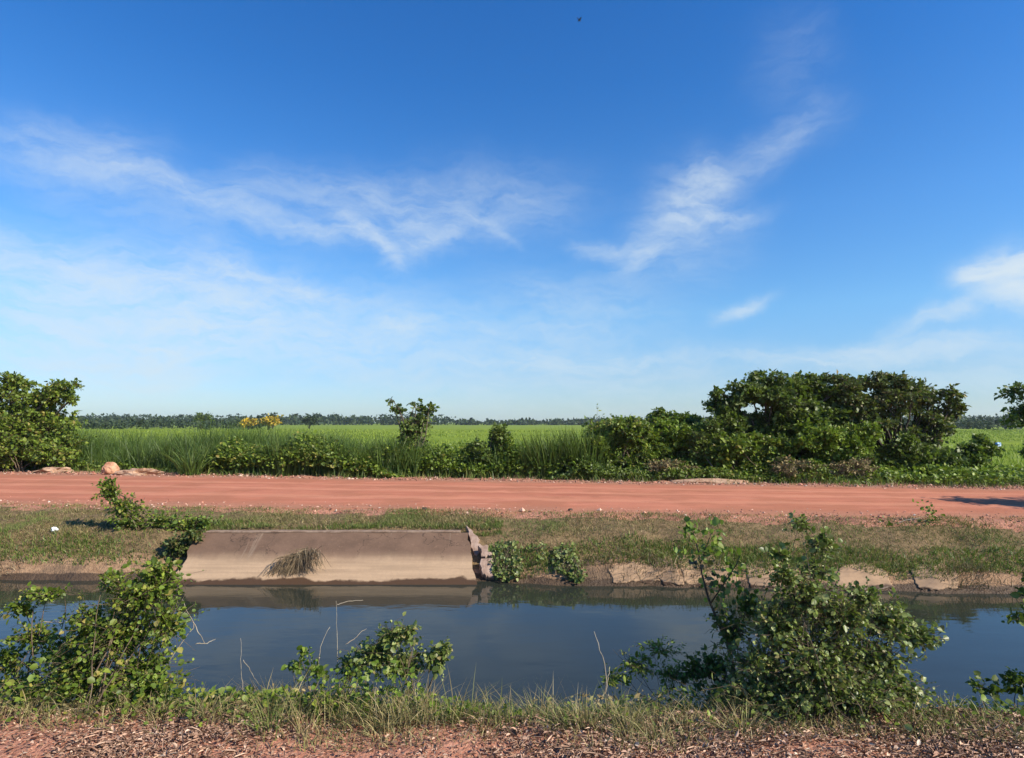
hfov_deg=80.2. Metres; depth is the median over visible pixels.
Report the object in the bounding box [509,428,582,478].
reed clump
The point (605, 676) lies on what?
dry stalk
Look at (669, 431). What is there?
roadside shrub
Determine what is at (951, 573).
canal bank
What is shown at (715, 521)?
slender sapling
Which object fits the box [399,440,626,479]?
creeper
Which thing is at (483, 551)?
broken slab
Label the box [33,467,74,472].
rubble mound
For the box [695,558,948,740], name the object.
bush
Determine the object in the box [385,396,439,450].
slim sapling
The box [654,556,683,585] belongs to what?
lining remnant
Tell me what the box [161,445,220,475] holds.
reed clump
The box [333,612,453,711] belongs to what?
bush
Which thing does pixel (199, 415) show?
round tree
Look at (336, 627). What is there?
dry stalk
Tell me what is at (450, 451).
roadside shrub
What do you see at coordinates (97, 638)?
bush
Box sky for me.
[0,0,1023,422]
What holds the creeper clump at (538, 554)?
on the ground at (56, 569)
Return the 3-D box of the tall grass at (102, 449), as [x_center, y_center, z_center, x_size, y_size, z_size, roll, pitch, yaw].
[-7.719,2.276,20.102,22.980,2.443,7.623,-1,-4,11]
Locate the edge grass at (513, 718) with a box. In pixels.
[0,693,1021,731]
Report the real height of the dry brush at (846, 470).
0.739 m
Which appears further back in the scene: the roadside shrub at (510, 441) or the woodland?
the woodland
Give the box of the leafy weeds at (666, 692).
[583,685,741,716]
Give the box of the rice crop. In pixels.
[76,429,1023,481]
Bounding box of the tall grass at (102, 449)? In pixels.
[24,416,611,479]
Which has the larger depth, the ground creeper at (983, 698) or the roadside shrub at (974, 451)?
the roadside shrub at (974, 451)
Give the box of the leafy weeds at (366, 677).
[276,657,605,723]
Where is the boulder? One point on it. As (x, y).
(110, 467)
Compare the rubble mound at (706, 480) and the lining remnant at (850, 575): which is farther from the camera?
the rubble mound at (706, 480)
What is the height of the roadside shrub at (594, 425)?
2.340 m
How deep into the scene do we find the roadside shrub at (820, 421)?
16.53 m
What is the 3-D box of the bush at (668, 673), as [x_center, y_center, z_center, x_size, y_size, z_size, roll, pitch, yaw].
[0.871,1.856,3.784,0.590,0.511,0.495,-3,-5,37]
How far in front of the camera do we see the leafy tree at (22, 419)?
19.34 m
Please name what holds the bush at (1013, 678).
on the ground at (56, 569)
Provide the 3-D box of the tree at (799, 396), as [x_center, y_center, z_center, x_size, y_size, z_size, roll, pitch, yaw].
[7.578,1.383,17.296,4.564,3.403,2.385,0,-4,0]
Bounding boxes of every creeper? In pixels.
[0,689,1023,739]
[20,457,176,471]
[179,429,405,477]
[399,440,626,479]
[823,461,1023,483]
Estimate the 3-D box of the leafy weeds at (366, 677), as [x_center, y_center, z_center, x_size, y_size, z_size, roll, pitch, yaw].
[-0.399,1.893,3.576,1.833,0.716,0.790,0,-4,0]
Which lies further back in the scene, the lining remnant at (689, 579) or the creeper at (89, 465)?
the creeper at (89, 465)
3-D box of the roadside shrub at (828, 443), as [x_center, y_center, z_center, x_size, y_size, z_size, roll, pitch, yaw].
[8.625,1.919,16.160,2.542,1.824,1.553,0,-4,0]
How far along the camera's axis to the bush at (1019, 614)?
3.81 m
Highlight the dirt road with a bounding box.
[0,473,1023,518]
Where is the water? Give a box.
[0,580,1023,714]
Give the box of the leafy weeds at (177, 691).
[0,667,402,717]
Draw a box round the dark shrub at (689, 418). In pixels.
[644,407,703,458]
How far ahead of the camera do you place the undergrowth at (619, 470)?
15.95 m
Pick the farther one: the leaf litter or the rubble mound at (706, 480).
the rubble mound at (706, 480)
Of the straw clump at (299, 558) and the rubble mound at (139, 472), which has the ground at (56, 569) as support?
the rubble mound at (139, 472)
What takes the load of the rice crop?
on the ground at (56, 569)
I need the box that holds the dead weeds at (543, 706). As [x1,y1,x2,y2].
[0,681,964,724]
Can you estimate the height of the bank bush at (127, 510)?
0.996 m
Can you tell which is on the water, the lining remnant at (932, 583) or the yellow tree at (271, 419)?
the lining remnant at (932, 583)
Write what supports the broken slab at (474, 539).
on the ground at (56, 569)
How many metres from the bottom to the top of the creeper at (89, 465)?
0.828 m
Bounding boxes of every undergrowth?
[544,444,692,480]
[610,451,870,483]
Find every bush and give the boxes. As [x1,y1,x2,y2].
[0,556,205,721]
[0,581,90,704]
[90,476,223,531]
[145,528,205,560]
[281,645,328,698]
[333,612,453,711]
[598,636,706,710]
[675,581,767,707]
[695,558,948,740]
[759,510,846,708]
[965,666,1023,707]
[1001,557,1023,625]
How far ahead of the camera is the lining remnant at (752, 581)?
8.20 m
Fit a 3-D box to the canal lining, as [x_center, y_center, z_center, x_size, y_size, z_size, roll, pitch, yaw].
[-2.587,2.602,8.735,4.252,0.685,1.069,0,-4,0]
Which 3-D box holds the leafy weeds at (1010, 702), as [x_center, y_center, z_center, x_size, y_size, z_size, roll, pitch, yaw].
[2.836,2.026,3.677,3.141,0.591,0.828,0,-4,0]
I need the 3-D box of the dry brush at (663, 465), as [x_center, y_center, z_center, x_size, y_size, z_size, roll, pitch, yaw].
[3.989,2.389,15.915,1.949,0.656,1.056,0,-4,0]
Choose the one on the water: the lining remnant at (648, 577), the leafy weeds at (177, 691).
the lining remnant at (648, 577)
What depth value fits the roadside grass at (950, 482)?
15.79 m
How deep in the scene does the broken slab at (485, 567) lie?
8.50 m
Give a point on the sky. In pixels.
(480, 210)
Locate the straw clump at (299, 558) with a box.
[262,545,329,576]
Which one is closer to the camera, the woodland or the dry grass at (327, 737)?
the dry grass at (327, 737)
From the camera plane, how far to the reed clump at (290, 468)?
17.24 m
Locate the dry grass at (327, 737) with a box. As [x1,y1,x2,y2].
[0,668,1023,755]
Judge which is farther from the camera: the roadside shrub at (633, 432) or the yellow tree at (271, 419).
the yellow tree at (271, 419)
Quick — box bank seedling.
[879,499,944,525]
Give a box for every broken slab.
[466,526,481,555]
[478,545,491,558]
[479,558,493,579]
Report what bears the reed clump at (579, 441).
on the ground at (56, 569)
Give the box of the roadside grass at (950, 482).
[2,464,1023,487]
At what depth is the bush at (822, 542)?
3.62 m
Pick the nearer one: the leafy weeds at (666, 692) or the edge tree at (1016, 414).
the leafy weeds at (666, 692)
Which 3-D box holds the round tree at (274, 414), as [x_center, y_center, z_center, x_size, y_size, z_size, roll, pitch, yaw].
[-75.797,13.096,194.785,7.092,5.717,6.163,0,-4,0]
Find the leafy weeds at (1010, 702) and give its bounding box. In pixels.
[778,690,1023,713]
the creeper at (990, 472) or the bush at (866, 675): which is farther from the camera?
the creeper at (990, 472)
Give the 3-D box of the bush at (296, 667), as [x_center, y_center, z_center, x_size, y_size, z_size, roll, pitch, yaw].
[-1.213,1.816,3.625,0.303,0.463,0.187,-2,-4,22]
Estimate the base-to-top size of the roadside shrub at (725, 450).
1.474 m
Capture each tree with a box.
[0,371,97,471]
[191,412,214,428]
[238,418,257,428]
[255,413,283,429]
[263,412,287,428]
[299,414,319,427]
[698,367,860,480]
[821,369,970,483]
[994,381,1023,428]
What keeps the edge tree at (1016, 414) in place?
on the ground at (56, 569)
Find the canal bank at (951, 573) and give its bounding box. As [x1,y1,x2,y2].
[0,542,1022,591]
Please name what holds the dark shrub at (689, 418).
on the ground at (56, 569)
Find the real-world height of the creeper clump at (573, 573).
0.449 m
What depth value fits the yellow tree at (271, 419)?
158.79 m
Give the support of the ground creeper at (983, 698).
on the ground at (56, 569)
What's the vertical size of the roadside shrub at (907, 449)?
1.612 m
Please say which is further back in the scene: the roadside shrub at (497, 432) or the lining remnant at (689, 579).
the roadside shrub at (497, 432)
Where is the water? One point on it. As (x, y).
(527, 634)
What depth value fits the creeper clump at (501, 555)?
8.56 m
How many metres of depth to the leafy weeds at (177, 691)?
3.39 m
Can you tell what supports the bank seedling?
on the ground at (56, 569)
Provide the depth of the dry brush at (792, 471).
15.41 m
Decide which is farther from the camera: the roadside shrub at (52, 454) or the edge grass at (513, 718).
the roadside shrub at (52, 454)
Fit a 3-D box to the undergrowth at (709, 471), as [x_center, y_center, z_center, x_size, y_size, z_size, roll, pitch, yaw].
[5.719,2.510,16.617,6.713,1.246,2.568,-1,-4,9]
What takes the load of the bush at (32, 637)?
on the ground at (56, 569)
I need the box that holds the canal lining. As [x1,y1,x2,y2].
[172,530,476,584]
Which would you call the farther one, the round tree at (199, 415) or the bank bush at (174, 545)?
the round tree at (199, 415)
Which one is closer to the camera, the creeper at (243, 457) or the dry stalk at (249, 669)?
the dry stalk at (249, 669)
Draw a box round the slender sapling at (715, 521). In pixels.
[673,516,758,678]
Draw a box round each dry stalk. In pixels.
[166,599,212,665]
[240,638,258,687]
[336,600,361,678]
[588,632,611,706]
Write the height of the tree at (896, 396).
3.444 m
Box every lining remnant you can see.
[608,561,659,583]
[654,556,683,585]
[678,554,737,586]
[746,558,797,587]
[836,561,894,590]
[911,563,958,590]
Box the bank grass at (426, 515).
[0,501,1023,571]
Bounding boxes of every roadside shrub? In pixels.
[0,438,79,471]
[365,442,460,475]
[454,421,510,476]
[498,433,528,476]
[581,404,650,453]
[582,415,674,479]
[641,416,702,464]
[673,414,757,478]
[697,429,805,479]
[751,407,849,479]
[790,417,884,479]
[853,430,969,483]
[944,431,1005,478]
[1017,444,1023,458]
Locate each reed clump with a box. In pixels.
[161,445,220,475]
[257,428,308,476]
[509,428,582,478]
[539,425,621,479]
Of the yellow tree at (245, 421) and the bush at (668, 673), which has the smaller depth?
the bush at (668, 673)
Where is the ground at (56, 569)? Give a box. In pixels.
[0,423,1023,757]
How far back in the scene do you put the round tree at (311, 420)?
188.75 m
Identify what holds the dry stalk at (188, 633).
attached to the bush at (97, 638)
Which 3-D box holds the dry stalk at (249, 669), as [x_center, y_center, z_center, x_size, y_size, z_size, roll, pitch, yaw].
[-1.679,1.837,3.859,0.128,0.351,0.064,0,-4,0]
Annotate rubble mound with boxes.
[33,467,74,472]
[114,468,164,475]
[669,478,747,483]
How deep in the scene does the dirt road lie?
12.16 m
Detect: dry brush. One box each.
[630,458,702,480]
[767,454,821,482]
[822,456,879,483]
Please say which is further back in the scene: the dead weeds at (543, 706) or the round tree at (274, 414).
the round tree at (274, 414)
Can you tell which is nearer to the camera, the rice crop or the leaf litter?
the leaf litter
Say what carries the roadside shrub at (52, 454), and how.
on the ground at (56, 569)
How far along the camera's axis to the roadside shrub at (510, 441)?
17.00 m
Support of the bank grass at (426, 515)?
on the ground at (56, 569)
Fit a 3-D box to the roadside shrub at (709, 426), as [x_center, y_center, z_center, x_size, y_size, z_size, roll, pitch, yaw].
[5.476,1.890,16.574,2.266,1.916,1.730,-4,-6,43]
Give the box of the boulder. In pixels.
[101,462,119,473]
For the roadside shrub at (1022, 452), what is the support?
on the ground at (56, 569)
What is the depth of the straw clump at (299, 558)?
8.45 m
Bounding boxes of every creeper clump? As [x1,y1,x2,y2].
[487,538,526,581]
[526,542,549,562]
[550,541,587,583]
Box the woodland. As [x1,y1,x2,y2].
[42,411,1023,429]
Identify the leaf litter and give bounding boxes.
[0,701,1023,757]

